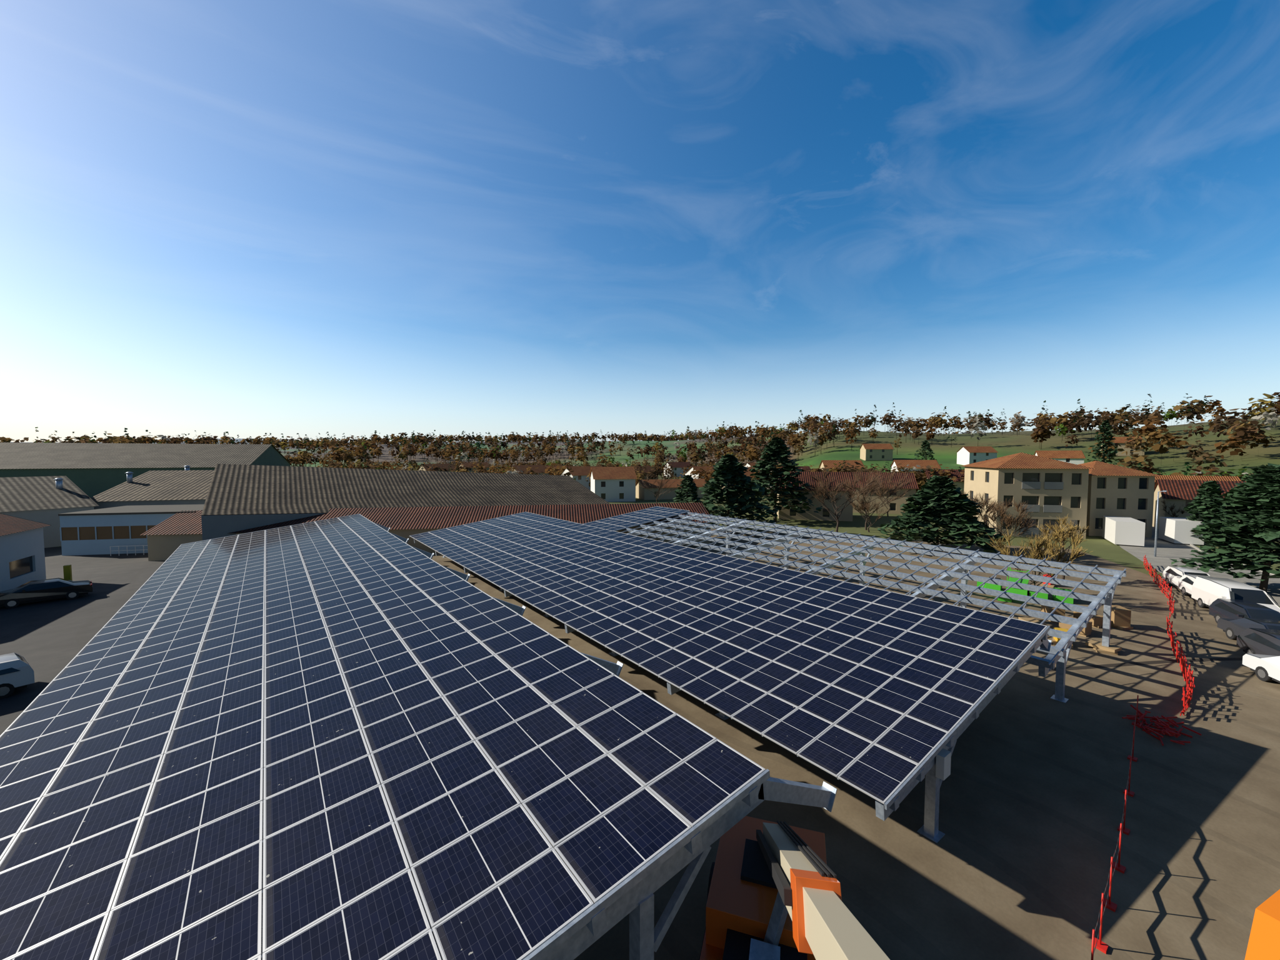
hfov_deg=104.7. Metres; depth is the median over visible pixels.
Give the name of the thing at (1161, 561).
road
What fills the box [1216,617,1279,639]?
car
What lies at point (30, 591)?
black sedan car
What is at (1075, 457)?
house
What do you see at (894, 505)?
house
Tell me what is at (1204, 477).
roof
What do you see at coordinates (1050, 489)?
apartment building
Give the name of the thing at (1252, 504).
tree
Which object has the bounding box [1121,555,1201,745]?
red barrier
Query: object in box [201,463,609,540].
corrugated roof
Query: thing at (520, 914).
canopy glass panel
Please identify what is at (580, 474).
house
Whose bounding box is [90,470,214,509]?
roof
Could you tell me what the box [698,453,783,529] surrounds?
cedar tree
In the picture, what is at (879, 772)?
canopy glass panel
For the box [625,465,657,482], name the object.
house
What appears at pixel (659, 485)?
bare tree
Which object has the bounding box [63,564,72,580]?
container
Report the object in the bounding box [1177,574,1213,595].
car
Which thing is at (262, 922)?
canopy panel frames
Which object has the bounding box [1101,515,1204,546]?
site containers
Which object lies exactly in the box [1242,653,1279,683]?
car
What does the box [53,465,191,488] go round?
roof vents
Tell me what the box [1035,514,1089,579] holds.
shrub
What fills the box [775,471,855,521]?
house
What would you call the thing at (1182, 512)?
shrub
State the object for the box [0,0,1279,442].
sky
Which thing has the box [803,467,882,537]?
bare tree
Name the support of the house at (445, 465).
on the terrain at (943, 448)
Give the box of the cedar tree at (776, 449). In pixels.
[735,436,822,522]
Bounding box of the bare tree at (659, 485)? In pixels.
[636,471,676,503]
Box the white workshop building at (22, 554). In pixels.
[0,513,51,591]
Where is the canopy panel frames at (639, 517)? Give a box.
[582,506,689,530]
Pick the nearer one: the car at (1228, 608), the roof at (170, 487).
the car at (1228, 608)
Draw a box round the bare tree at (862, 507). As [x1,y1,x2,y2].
[846,494,890,532]
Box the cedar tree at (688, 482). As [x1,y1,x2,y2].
[668,475,703,503]
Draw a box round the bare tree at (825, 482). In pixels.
[783,470,839,503]
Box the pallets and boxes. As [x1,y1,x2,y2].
[1018,573,1133,655]
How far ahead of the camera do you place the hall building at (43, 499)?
56.16 m
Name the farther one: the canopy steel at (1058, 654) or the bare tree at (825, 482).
the bare tree at (825, 482)
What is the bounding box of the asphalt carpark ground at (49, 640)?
[0,546,165,735]
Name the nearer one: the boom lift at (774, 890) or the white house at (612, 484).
the boom lift at (774, 890)
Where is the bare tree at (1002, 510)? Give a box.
[974,496,1039,554]
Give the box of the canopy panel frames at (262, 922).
[0,513,765,959]
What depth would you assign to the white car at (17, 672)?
21.13 m
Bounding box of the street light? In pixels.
[1153,490,1167,556]
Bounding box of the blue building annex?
[58,504,204,556]
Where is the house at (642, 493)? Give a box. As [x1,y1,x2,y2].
[635,478,708,499]
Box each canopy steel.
[93,513,837,959]
[409,511,1051,843]
[581,506,1126,703]
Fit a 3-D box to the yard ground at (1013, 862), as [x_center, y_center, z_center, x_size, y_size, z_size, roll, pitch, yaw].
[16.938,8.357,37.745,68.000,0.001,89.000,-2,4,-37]
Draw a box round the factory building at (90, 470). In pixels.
[0,442,290,498]
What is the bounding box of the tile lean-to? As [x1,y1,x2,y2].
[140,502,712,561]
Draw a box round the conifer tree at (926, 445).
[911,440,936,459]
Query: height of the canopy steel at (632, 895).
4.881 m
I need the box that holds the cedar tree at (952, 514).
[877,475,1006,553]
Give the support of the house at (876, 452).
on the terrain at (943, 448)
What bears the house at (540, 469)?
on the terrain at (943, 448)
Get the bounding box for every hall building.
[0,475,98,548]
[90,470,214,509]
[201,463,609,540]
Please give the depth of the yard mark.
24.32 m
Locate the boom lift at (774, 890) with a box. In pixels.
[698,815,1279,959]
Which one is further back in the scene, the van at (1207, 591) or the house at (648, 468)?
the house at (648, 468)
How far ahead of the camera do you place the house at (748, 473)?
130.39 m
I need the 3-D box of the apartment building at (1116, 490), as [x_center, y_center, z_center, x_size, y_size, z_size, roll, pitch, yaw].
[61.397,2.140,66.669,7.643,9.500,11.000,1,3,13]
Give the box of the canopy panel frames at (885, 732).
[409,511,1047,804]
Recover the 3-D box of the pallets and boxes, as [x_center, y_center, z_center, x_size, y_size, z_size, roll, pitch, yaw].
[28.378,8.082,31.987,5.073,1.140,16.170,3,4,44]
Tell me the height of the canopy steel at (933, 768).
3.931 m
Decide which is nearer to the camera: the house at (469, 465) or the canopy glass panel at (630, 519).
the canopy glass panel at (630, 519)
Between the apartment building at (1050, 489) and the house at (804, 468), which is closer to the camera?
the apartment building at (1050, 489)
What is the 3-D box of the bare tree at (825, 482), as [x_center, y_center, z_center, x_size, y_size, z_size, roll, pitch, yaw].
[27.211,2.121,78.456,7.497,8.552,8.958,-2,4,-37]
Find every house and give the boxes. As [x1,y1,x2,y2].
[416,463,456,471]
[459,461,490,472]
[506,465,548,474]
[544,465,566,475]
[561,466,602,489]
[589,466,636,501]
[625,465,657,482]
[635,478,708,499]
[663,461,692,477]
[685,466,714,478]
[712,466,760,494]
[743,462,756,466]
[766,466,810,489]
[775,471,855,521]
[818,460,864,471]
[851,471,918,514]
[860,443,893,460]
[890,460,941,473]
[922,469,964,499]
[956,446,998,464]
[1033,450,1085,464]
[1100,436,1146,456]
[1152,479,1279,540]
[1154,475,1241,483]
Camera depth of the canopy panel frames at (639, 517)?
53.20 m
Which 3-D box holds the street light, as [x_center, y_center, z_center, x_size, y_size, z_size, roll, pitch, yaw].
[51.696,4.403,48.964,0.438,6.770,1.518,2,3,31]
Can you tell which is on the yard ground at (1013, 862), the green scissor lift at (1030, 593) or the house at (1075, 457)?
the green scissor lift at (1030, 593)
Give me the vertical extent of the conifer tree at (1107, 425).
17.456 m
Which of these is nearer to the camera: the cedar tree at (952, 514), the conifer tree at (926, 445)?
the cedar tree at (952, 514)
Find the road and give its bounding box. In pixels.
[1118,526,1279,606]
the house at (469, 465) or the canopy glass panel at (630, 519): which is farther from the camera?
the house at (469, 465)
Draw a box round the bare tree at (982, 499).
[961,490,1002,521]
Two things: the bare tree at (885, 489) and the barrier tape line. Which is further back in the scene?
the bare tree at (885, 489)
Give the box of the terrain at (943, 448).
[10,416,1279,607]
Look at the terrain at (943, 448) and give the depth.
222.04 m
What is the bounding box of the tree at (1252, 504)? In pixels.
[1170,463,1279,593]
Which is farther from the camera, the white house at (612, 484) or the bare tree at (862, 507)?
the white house at (612, 484)
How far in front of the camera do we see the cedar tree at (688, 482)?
79.19 m
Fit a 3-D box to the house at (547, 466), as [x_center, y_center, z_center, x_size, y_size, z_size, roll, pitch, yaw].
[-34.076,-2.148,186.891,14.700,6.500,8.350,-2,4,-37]
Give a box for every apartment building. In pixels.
[960,452,1094,538]
[1077,460,1163,537]
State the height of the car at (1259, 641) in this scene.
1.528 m
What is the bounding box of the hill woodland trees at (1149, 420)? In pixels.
[0,392,1279,493]
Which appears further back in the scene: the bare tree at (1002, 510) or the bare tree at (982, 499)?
the bare tree at (982, 499)
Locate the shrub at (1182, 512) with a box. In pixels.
[1160,498,1190,517]
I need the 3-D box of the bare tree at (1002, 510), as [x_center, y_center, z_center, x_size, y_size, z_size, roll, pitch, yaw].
[35.184,4.717,48.144,5.179,6.481,5.980,-2,4,-37]
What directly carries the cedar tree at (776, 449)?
on the terrain at (943, 448)
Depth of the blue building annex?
51.12 m
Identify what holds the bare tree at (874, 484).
on the terrain at (943, 448)
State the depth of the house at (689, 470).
146.83 m
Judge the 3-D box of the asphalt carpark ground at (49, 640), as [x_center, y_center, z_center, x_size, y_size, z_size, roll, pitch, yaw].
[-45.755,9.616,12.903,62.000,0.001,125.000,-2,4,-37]
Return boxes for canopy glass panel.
[0,513,762,959]
[410,511,1046,801]
[583,506,688,530]
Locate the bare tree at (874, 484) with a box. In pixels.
[835,461,910,529]
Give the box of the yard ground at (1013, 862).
[429,528,1279,959]
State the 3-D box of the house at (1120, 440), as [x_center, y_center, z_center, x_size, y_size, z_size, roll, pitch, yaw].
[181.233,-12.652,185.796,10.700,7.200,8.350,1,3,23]
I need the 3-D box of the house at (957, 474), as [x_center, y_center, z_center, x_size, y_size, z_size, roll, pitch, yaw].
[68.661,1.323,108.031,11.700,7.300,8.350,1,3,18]
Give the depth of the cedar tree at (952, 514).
50.75 m
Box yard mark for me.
[1024,657,1242,672]
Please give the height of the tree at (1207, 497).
7.515 m
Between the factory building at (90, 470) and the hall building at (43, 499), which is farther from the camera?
the factory building at (90, 470)
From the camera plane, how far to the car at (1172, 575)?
37.94 m
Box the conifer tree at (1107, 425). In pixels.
[1088,420,1119,464]
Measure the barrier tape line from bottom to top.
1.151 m
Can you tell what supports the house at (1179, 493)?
on the terrain at (943, 448)
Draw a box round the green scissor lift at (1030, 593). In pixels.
[976,566,1073,603]
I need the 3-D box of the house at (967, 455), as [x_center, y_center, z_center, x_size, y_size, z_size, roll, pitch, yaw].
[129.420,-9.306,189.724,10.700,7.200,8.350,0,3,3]
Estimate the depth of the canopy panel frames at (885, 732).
19.54 m
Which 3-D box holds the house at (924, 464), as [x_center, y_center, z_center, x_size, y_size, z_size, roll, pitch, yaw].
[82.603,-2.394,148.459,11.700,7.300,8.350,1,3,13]
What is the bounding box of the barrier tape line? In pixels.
[1090,695,1139,959]
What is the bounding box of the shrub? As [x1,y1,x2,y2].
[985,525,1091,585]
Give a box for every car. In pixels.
[0,577,92,608]
[0,652,34,699]
[1162,566,1209,591]
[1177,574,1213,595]
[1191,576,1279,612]
[1208,598,1279,623]
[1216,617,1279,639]
[1236,628,1279,656]
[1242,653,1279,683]
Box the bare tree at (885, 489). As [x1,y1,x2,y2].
[867,476,913,516]
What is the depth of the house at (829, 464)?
151.28 m
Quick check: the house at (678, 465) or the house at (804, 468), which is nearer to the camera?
the house at (804, 468)
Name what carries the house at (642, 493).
on the terrain at (943, 448)
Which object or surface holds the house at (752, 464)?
on the terrain at (943, 448)
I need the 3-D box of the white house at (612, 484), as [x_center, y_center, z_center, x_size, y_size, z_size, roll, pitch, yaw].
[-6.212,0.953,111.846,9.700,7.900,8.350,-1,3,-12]
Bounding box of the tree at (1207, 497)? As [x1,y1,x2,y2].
[1182,480,1234,545]
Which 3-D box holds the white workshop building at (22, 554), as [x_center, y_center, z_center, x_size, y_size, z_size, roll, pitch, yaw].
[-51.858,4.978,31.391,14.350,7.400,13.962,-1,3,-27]

